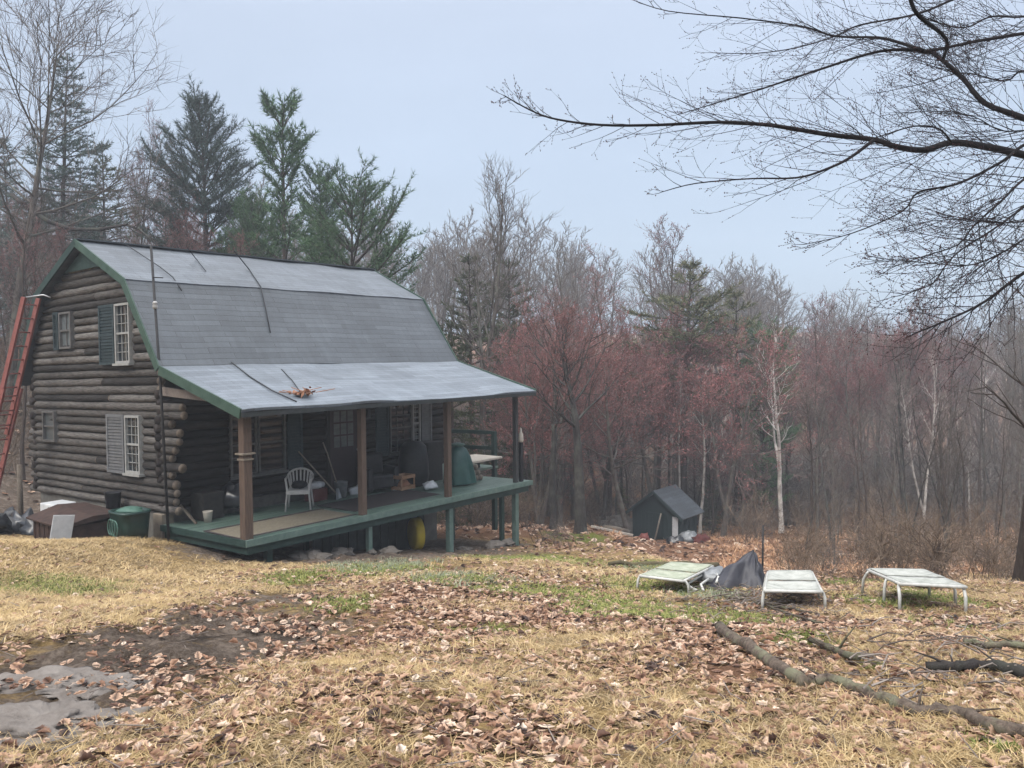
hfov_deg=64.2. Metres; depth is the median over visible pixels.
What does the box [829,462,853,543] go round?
bare tree
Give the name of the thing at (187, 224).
budding tree
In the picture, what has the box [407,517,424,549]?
yellow tub
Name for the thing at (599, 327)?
bare tree
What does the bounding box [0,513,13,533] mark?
junk bag
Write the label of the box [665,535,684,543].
bundle
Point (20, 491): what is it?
wooden post
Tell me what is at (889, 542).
bush
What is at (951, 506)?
bush
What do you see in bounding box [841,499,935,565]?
bush
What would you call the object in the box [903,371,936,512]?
budding tree
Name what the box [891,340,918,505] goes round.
slender tree
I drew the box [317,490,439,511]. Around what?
floor mat
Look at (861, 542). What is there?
bush
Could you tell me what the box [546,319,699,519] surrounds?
red maple
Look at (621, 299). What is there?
bare tree
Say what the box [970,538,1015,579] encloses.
bush
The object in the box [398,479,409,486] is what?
firewood block
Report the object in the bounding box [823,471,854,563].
bare tree
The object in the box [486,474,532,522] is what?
bush
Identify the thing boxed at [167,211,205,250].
budding tree
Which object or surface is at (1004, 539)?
bush
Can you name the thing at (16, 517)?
junk bag
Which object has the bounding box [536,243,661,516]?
budding tree
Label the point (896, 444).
slender tree
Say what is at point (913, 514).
bush
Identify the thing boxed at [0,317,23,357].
bush
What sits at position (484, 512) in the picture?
bush
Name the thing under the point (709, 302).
pine tree
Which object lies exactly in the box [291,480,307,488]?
cushion
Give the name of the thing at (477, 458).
table
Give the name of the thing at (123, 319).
window
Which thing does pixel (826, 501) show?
slender tree
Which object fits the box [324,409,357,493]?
door
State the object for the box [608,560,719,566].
old log
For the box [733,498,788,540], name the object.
bush
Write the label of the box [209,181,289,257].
pine tree
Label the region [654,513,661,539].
leaning pole
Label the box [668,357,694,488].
birch tree
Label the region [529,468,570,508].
bush
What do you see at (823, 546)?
bush
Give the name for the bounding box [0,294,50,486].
extension ladder
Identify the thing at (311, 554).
field stone
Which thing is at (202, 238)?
budding tree
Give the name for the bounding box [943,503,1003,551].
bush
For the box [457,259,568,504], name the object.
hemlock tree
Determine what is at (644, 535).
red bucket heap
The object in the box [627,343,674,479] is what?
bare tree
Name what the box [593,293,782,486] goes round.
red maple
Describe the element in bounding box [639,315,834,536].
red maple
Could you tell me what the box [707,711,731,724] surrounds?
fallen branch
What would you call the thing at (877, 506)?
bush
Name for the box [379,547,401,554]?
field stone
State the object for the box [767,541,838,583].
bush
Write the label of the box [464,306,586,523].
red maple
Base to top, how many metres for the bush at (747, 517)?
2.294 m
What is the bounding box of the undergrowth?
[454,355,1023,529]
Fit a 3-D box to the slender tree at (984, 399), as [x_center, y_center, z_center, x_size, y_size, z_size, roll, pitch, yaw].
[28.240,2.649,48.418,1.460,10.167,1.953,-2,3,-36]
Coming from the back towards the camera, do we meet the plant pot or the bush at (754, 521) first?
the bush at (754, 521)
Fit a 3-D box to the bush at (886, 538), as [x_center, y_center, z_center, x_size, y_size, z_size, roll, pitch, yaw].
[9.549,3.888,21.028,2.118,1.976,2.495,-1,2,-20]
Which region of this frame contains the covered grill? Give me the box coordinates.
[443,442,476,484]
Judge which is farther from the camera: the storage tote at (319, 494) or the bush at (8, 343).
the bush at (8, 343)
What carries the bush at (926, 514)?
on the ground at (216, 642)
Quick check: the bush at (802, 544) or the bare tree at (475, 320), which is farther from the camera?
the bare tree at (475, 320)
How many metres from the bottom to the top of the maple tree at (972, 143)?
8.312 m
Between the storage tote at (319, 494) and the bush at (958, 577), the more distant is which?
the storage tote at (319, 494)
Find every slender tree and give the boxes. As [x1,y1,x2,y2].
[0,204,60,481]
[15,117,60,265]
[62,178,87,239]
[125,176,152,243]
[610,330,643,501]
[613,403,635,514]
[636,332,654,498]
[672,342,684,484]
[729,463,746,524]
[755,442,766,507]
[780,360,807,512]
[801,365,831,538]
[804,452,830,567]
[815,304,838,463]
[821,440,841,532]
[826,437,839,550]
[844,317,877,428]
[844,374,876,537]
[850,437,868,533]
[859,333,878,502]
[860,458,875,493]
[866,315,890,445]
[871,335,893,516]
[878,370,917,536]
[880,340,923,533]
[885,365,910,538]
[885,410,914,526]
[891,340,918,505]
[896,385,949,555]
[899,338,916,470]
[911,391,950,541]
[920,320,965,525]
[921,345,953,481]
[925,392,959,544]
[935,334,960,449]
[936,329,976,524]
[940,404,960,536]
[941,331,959,492]
[960,387,994,523]
[963,324,999,534]
[967,382,993,534]
[972,349,1002,489]
[984,279,1022,461]
[985,400,1005,495]
[988,382,1022,535]
[992,442,1018,560]
[994,334,1023,473]
[998,355,1023,538]
[1000,307,1023,452]
[1004,306,1023,493]
[1008,325,1023,502]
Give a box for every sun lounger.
[636,561,713,594]
[761,570,826,607]
[861,568,967,614]
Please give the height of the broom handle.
1.231 m
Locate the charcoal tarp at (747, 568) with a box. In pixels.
[703,549,764,589]
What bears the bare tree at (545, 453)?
on the ground at (216, 642)
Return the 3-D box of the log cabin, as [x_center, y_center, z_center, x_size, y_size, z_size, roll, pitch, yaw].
[-5.059,1.011,20.953,9.369,8.577,10.554,1,3,38]
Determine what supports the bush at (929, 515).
on the ground at (216, 642)
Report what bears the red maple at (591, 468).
on the ground at (216, 642)
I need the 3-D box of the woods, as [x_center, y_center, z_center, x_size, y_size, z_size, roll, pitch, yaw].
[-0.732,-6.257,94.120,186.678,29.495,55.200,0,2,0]
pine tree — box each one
[129,75,281,253]
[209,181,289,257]
[213,83,349,265]
[290,147,427,292]
[294,157,349,261]
[600,258,755,493]
[669,289,801,511]
[719,315,805,512]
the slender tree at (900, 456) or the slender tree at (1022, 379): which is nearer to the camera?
the slender tree at (900, 456)
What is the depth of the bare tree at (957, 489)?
32.68 m
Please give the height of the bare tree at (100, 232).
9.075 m
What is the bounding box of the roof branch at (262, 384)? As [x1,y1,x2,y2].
[231,362,296,401]
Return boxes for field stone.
[288,551,308,560]
[306,550,318,559]
[315,553,328,559]
[319,552,332,559]
[330,551,343,556]
[331,547,351,555]
[347,547,354,555]
[366,548,376,554]
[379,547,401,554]
[455,546,469,550]
[485,540,506,547]
[485,545,494,548]
[502,538,514,546]
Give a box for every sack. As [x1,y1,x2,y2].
[348,485,357,494]
[423,480,437,489]
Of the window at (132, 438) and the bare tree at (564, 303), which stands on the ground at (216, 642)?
the bare tree at (564, 303)
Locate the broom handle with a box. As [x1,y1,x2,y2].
[322,442,336,481]
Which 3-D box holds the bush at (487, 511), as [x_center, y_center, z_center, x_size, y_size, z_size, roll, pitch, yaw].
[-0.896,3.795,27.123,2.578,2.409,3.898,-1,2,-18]
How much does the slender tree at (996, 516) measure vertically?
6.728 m
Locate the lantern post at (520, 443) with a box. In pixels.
[518,428,523,481]
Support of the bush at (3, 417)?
on the ground at (216, 642)
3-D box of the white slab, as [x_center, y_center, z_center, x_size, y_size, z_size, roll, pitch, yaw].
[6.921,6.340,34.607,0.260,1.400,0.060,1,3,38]
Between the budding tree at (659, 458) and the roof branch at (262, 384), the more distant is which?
the budding tree at (659, 458)
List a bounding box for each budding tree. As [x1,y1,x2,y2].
[0,184,66,337]
[0,210,46,353]
[0,245,17,362]
[16,222,74,344]
[37,161,111,259]
[66,190,115,240]
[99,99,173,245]
[128,180,194,245]
[145,194,249,254]
[147,225,170,245]
[153,218,186,248]
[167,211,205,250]
[177,222,217,250]
[227,230,257,254]
[521,286,549,329]
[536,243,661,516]
[595,381,641,515]
[624,211,721,489]
[625,318,642,372]
[660,413,722,525]
[688,447,735,527]
[744,325,800,450]
[780,292,864,520]
[850,288,959,523]
[860,325,901,459]
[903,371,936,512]
[929,307,1000,449]
[940,343,983,446]
[953,327,1006,467]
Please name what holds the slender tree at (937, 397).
on the ground at (216, 642)
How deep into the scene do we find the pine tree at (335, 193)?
31.18 m
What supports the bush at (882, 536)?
on the ground at (216, 642)
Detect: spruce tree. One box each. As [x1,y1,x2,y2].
[0,53,132,352]
[0,137,46,341]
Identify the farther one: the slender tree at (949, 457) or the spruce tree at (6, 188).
the spruce tree at (6, 188)
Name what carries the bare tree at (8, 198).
on the ground at (216, 642)
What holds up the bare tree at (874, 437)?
on the ground at (216, 642)
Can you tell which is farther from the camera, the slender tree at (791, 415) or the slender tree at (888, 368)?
the slender tree at (791, 415)
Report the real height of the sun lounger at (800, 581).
0.576 m
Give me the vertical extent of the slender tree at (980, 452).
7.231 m
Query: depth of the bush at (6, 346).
34.57 m
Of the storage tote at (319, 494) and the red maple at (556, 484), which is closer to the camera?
the storage tote at (319, 494)
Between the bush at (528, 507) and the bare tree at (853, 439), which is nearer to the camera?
the bare tree at (853, 439)
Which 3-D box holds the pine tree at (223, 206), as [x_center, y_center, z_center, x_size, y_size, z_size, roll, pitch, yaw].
[-14.103,-6.422,38.276,6.952,15.739,6.489,-1,2,-6]
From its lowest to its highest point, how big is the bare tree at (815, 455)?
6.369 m
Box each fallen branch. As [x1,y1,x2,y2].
[691,580,811,613]
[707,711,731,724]
[714,593,822,622]
[801,664,1023,736]
[808,626,860,659]
[914,648,1023,677]
[962,629,1023,648]
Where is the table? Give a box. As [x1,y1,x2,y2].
[470,454,501,468]
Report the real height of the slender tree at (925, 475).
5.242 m
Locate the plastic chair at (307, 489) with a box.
[284,467,313,511]
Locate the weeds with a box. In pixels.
[303,555,751,617]
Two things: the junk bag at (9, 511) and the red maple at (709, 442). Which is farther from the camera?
the red maple at (709, 442)
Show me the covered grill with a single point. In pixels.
(463, 472)
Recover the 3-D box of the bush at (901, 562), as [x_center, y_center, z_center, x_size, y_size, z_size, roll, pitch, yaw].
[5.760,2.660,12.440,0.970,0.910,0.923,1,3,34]
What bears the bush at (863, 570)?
on the ground at (216, 642)
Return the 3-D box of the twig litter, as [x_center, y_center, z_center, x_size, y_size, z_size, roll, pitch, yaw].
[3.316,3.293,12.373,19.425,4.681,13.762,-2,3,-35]
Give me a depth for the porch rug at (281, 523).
15.81 m
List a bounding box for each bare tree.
[0,0,206,413]
[0,155,26,352]
[0,166,23,248]
[0,231,16,295]
[1,174,73,303]
[4,187,70,308]
[25,152,75,256]
[73,211,110,239]
[105,216,140,243]
[116,177,149,244]
[429,152,563,521]
[441,317,463,439]
[457,291,482,346]
[463,299,494,342]
[494,282,518,364]
[517,301,592,529]
[520,234,611,521]
[523,326,569,509]
[523,370,574,486]
[553,284,577,341]
[584,303,612,359]
[601,296,653,503]
[619,334,652,473]
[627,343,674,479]
[642,346,692,485]
[687,408,733,534]
[726,430,755,532]
[733,422,772,537]
[770,362,807,463]
[773,396,805,524]
[785,372,856,530]
[786,379,839,534]
[803,416,831,514]
[808,318,861,458]
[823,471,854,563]
[829,297,883,463]
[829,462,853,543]
[832,406,877,547]
[854,385,915,523]
[864,400,893,494]
[867,465,895,529]
[904,372,969,534]
[911,328,956,494]
[912,416,973,565]
[919,216,1023,581]
[926,372,981,495]
[930,403,991,538]
[941,401,981,538]
[963,390,1000,523]
[966,400,1021,529]
[971,298,1023,442]
[972,380,1013,491]
[977,315,1023,522]
[988,397,1023,531]
[990,370,1023,497]
[993,410,1023,529]
[1001,416,1023,474]
[1004,291,1023,388]
[1012,326,1023,413]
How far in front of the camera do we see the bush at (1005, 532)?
18.48 m
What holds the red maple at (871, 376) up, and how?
on the ground at (216, 642)
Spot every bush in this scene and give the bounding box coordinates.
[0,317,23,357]
[0,325,21,373]
[0,327,21,372]
[0,343,30,410]
[0,371,29,418]
[0,371,31,437]
[0,390,20,424]
[0,407,32,475]
[1,309,23,369]
[437,498,511,526]
[437,504,480,524]
[437,507,474,525]
[458,496,505,525]
[459,466,532,526]
[470,476,511,525]
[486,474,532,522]
[490,469,557,522]
[497,477,545,524]
[504,488,541,523]
[506,463,573,521]
[519,505,572,543]
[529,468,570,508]
[543,512,586,546]
[553,522,580,549]
[572,497,619,526]
[584,478,614,503]
[585,500,612,525]
[706,480,777,542]
[715,499,777,539]
[721,508,763,535]
[726,497,773,535]
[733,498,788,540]
[744,502,782,534]
[750,509,851,564]
[756,528,857,573]
[757,486,815,525]
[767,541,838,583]
[773,502,807,525]
[774,489,830,530]
[774,525,831,570]
[775,528,808,563]
[776,486,830,532]
[776,510,820,537]
[778,525,841,567]
[780,517,847,552]
[785,527,804,558]
[788,539,822,572]
[793,540,854,577]
[796,517,851,568]
[801,528,885,584]
[815,512,888,559]
[820,500,916,565]
[820,522,874,564]
[828,507,875,532]
[829,478,893,536]
[829,504,936,580]
[830,528,908,574]
[834,507,967,578]
[837,499,930,564]
[837,505,930,563]
[839,502,926,565]
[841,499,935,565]
[844,502,894,528]
[846,490,907,528]
[848,492,907,528]
[850,514,869,556]
[854,506,889,536]
[856,540,923,582]
[863,507,931,548]
[867,532,956,574]
[875,487,1001,575]
[878,479,1013,579]
[885,492,951,539]
[887,509,959,556]
[894,493,961,534]
[894,533,937,564]
[894,552,942,574]
[904,524,956,573]
[906,489,992,532]
[907,504,961,531]
[907,516,983,566]
[908,492,938,519]
[910,482,976,523]
[922,497,974,534]
[927,482,1017,536]
[929,531,973,566]
[930,527,984,566]
[932,558,972,579]
[940,529,1003,579]
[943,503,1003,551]
[943,508,1013,565]
[950,499,989,537]
[954,502,1019,571]
[955,523,1017,578]
[957,510,1013,560]
[960,525,1017,577]
[962,536,992,565]
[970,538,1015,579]
[975,483,1022,531]
[976,510,1021,563]
[979,538,1015,579]
[982,543,1013,579]
[992,525,1017,560]
[993,482,1023,532]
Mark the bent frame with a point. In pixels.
(701, 583)
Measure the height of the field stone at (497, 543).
0.233 m
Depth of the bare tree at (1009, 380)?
44.07 m
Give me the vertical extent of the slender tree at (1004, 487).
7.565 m
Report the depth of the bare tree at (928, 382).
56.16 m
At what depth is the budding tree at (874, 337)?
57.48 m
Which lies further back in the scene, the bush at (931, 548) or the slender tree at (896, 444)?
the slender tree at (896, 444)
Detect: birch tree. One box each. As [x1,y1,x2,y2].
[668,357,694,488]
[683,359,725,533]
[716,365,734,472]
[741,317,806,533]
[890,343,955,531]
[905,382,928,457]
[953,394,967,457]
[961,412,978,527]
[970,330,1004,461]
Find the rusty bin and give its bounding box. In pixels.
[26,502,111,538]
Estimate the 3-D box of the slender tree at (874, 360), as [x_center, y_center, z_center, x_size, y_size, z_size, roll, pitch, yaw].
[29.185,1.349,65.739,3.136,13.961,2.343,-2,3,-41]
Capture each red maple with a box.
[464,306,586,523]
[475,300,594,515]
[478,316,592,517]
[478,357,549,519]
[501,283,636,533]
[502,351,606,520]
[516,324,616,520]
[519,298,635,524]
[519,330,636,525]
[527,298,706,536]
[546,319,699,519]
[550,307,619,512]
[582,331,726,498]
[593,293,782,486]
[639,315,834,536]
[667,399,773,519]
[712,414,771,526]
[722,353,808,470]
[768,317,859,473]
[779,359,877,518]
[790,313,906,526]
[828,362,895,486]
[840,305,987,467]
[843,317,947,473]
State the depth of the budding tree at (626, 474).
44.41 m
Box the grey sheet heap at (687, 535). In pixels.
[679,530,696,542]
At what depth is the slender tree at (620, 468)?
41.26 m
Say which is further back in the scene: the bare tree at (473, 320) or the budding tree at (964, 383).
the budding tree at (964, 383)
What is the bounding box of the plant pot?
[202,510,212,522]
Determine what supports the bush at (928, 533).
on the ground at (216, 642)
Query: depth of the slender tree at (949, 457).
25.91 m
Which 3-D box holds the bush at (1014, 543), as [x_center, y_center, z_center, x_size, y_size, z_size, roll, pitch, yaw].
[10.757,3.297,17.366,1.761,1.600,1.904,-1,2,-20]
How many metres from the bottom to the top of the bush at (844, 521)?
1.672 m
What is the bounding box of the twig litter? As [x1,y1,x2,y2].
[0,539,1023,767]
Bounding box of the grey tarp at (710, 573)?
[697,566,723,582]
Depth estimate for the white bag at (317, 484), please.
18.33 m
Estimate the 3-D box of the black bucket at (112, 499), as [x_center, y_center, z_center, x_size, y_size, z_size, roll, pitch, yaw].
[-8.156,2.383,16.674,0.340,0.350,0.332,0,2,0]
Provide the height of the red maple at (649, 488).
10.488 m
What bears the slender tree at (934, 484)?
on the ground at (216, 642)
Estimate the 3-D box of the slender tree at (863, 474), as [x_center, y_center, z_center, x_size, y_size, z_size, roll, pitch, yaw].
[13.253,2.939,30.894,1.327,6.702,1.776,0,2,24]
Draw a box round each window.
[42,411,58,441]
[58,311,75,348]
[112,302,134,365]
[122,415,145,476]
[227,415,260,479]
[257,414,288,475]
[388,405,412,456]
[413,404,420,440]
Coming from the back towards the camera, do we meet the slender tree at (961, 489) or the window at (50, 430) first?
the slender tree at (961, 489)
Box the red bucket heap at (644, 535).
[638,533,649,539]
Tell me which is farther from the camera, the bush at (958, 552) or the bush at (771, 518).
the bush at (771, 518)
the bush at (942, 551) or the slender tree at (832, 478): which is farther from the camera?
the slender tree at (832, 478)
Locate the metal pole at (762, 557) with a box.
[759,525,763,569]
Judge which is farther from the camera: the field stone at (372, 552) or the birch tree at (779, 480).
the birch tree at (779, 480)
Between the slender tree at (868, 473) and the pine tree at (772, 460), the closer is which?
the slender tree at (868, 473)
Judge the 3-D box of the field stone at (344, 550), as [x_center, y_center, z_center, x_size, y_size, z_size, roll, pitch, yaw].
[-3.415,3.389,16.300,0.440,0.270,0.296,0,2,1]
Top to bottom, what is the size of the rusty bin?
0.720 m
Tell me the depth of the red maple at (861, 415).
51.74 m
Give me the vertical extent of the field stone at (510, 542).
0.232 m
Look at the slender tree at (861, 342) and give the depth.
67.02 m
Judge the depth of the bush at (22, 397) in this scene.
28.93 m
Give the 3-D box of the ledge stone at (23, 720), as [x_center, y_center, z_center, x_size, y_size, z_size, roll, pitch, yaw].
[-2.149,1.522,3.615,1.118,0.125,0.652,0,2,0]
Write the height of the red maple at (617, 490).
10.358 m
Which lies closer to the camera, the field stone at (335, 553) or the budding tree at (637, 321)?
the field stone at (335, 553)
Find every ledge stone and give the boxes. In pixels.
[0,665,109,694]
[0,699,151,745]
[43,672,151,701]
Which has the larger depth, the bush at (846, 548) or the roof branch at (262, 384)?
the bush at (846, 548)
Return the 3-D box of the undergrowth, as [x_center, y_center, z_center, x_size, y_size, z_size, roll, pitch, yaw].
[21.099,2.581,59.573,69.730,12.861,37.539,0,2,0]
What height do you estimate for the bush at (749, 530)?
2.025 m
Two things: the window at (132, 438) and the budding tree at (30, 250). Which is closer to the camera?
the window at (132, 438)
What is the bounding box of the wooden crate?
[391,473,414,490]
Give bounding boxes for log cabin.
[13,238,536,561]
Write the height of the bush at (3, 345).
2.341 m
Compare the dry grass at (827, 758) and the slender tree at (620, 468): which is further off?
the slender tree at (620, 468)
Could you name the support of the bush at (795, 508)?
on the ground at (216, 642)
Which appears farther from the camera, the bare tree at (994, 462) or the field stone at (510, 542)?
the bare tree at (994, 462)
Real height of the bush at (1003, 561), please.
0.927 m
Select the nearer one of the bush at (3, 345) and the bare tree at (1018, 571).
the bare tree at (1018, 571)
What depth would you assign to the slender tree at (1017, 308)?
47.43 m
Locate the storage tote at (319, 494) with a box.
[304,487,327,501]
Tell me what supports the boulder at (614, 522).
on the ground at (216, 642)
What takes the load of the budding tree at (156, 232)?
on the ground at (216, 642)
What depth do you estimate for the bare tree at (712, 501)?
39.47 m
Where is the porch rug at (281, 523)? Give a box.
[204,508,357,538]
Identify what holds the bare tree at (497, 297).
on the ground at (216, 642)
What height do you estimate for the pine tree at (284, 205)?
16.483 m
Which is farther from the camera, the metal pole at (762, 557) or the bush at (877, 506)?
the bush at (877, 506)
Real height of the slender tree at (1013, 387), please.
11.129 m
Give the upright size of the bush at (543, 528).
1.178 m
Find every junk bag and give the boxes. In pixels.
[0,506,14,533]
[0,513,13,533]
[7,507,33,533]
[17,519,33,535]
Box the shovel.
[298,451,341,499]
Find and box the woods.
[0,175,1023,456]
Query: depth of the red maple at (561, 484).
35.19 m
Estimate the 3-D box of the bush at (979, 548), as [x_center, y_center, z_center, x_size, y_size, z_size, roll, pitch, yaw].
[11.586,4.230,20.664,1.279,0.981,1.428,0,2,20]
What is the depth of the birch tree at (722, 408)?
58.97 m
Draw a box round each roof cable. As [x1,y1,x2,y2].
[127,245,181,290]
[234,251,270,332]
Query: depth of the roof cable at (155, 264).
17.61 m
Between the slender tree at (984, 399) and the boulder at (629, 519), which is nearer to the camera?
the boulder at (629, 519)
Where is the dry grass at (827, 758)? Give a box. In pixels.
[0,535,1023,767]
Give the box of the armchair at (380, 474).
[356,452,398,491]
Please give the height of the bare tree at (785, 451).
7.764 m
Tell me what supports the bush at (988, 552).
on the ground at (216, 642)
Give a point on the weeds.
(418, 562)
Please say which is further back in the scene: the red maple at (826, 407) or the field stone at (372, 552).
the red maple at (826, 407)
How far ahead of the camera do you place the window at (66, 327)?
18.25 m
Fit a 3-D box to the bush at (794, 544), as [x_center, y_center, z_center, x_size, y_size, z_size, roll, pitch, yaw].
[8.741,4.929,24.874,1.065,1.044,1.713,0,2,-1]
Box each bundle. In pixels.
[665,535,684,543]
[691,533,710,542]
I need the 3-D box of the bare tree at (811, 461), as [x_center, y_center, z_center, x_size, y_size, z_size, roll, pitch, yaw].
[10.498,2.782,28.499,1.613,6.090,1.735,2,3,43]
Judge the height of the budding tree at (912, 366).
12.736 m
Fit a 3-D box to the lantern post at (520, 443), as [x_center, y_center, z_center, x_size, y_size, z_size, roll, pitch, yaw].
[0.227,1.783,20.612,0.143,1.370,0.150,1,3,38]
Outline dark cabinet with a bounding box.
[421,440,442,480]
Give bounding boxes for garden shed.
[625,484,704,538]
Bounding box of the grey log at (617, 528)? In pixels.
[603,525,629,532]
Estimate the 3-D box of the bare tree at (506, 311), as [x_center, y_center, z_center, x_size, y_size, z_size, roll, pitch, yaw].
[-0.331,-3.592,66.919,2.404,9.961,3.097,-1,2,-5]
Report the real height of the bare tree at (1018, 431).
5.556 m
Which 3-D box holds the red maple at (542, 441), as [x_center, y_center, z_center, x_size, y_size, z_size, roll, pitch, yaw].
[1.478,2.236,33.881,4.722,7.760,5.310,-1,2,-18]
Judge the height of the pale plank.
0.584 m
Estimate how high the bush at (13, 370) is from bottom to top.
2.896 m
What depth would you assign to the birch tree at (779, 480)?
38.43 m
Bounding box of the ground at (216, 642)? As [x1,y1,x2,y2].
[0,332,1023,767]
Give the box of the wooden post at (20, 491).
[17,465,23,514]
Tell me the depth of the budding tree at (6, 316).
30.90 m
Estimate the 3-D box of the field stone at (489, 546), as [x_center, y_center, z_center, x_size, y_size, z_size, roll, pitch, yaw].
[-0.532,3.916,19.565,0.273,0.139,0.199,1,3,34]
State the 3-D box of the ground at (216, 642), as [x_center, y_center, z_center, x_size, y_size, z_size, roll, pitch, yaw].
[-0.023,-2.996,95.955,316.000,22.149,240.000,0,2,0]
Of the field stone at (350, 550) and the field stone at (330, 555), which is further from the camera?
the field stone at (350, 550)
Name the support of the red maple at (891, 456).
on the ground at (216, 642)
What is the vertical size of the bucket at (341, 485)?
0.370 m
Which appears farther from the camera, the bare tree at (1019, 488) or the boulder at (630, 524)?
the boulder at (630, 524)
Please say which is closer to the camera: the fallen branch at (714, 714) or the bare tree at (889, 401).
the fallen branch at (714, 714)
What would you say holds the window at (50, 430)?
in the log cabin
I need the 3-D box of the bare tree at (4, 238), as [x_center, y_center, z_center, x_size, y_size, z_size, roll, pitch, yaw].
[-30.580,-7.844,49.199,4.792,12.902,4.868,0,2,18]
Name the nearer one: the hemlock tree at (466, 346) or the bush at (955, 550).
the bush at (955, 550)
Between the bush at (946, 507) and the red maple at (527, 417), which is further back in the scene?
the bush at (946, 507)
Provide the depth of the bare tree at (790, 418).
52.12 m
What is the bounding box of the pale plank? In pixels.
[591,525,632,535]
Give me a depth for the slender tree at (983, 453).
35.98 m
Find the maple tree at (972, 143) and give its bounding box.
[486,0,1023,420]
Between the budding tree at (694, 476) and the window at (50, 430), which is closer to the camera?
the window at (50, 430)
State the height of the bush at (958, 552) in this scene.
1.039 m
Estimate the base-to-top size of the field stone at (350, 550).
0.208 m
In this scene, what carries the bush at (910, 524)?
on the ground at (216, 642)
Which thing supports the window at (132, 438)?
in the log cabin
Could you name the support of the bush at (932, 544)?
on the ground at (216, 642)
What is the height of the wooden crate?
0.360 m
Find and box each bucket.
[104,491,121,508]
[334,480,347,497]
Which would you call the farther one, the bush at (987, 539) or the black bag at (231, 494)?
the bush at (987, 539)
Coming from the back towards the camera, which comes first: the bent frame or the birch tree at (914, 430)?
the birch tree at (914, 430)
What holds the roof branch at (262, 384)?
on the log cabin
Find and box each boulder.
[595,519,622,527]
[596,514,632,521]
[618,521,632,533]
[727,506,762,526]
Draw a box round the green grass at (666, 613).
[0,553,1020,753]
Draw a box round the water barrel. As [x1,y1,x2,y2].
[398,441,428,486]
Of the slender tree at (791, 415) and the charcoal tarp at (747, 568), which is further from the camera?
the slender tree at (791, 415)
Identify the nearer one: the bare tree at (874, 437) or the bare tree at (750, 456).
the bare tree at (750, 456)
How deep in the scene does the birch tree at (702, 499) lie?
39.05 m
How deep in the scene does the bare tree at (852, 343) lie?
55.23 m
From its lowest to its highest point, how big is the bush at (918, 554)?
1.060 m
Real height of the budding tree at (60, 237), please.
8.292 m
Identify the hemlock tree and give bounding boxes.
[52,141,153,242]
[437,253,538,524]
[437,321,498,525]
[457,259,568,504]
[612,483,630,514]
[697,475,720,533]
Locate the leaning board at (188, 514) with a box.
[179,504,196,523]
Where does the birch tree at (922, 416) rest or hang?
on the ground at (216, 642)
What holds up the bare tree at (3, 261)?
on the ground at (216, 642)
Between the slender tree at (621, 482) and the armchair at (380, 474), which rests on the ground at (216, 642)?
the slender tree at (621, 482)
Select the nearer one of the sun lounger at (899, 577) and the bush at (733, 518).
the sun lounger at (899, 577)
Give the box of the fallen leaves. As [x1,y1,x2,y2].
[0,378,1023,767]
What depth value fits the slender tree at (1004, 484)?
22.27 m
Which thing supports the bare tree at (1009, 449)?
on the ground at (216, 642)
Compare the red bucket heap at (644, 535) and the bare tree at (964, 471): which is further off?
the red bucket heap at (644, 535)
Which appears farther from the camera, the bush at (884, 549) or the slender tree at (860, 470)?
the slender tree at (860, 470)
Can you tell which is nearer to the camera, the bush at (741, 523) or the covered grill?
the covered grill
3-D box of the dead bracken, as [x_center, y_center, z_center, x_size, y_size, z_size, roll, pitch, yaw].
[18.960,5.843,34.871,33.663,5.428,35.391,0,2,0]
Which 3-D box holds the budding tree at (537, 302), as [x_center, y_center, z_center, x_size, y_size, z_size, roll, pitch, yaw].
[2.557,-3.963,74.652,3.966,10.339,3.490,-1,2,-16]
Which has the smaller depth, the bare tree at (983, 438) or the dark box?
the dark box
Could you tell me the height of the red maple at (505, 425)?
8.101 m
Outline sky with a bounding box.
[0,0,1023,359]
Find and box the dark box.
[191,489,223,520]
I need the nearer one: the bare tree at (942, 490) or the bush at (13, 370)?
the bare tree at (942, 490)
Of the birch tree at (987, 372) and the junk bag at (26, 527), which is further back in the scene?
the birch tree at (987, 372)
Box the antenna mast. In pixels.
[150,245,169,542]
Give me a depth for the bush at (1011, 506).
33.92 m
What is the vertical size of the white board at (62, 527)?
0.606 m
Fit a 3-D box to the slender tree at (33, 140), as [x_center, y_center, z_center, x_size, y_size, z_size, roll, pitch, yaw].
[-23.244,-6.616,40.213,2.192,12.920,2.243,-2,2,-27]
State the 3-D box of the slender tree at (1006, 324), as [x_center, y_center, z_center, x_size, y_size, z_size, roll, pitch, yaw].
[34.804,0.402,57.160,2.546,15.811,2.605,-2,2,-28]
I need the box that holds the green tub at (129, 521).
[107,506,150,538]
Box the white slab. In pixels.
[672,517,677,536]
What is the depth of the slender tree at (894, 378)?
32.69 m
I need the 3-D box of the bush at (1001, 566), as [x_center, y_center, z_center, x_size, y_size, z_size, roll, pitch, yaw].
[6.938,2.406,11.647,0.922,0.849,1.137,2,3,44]
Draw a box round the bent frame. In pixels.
[688,573,718,591]
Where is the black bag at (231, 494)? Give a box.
[221,481,239,509]
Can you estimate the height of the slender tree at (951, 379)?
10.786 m
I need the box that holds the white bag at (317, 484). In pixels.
[311,481,324,488]
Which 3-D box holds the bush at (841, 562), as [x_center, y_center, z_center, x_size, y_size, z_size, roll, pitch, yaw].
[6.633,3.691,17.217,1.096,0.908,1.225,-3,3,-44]
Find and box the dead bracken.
[564,483,1017,574]
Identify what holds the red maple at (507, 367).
on the ground at (216, 642)
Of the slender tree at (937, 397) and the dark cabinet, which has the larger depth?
the slender tree at (937, 397)
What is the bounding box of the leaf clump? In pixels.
[279,386,334,397]
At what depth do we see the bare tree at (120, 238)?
41.00 m
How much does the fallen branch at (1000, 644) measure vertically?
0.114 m
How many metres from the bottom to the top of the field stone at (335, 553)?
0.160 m
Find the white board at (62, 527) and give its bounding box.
[50,515,74,539]

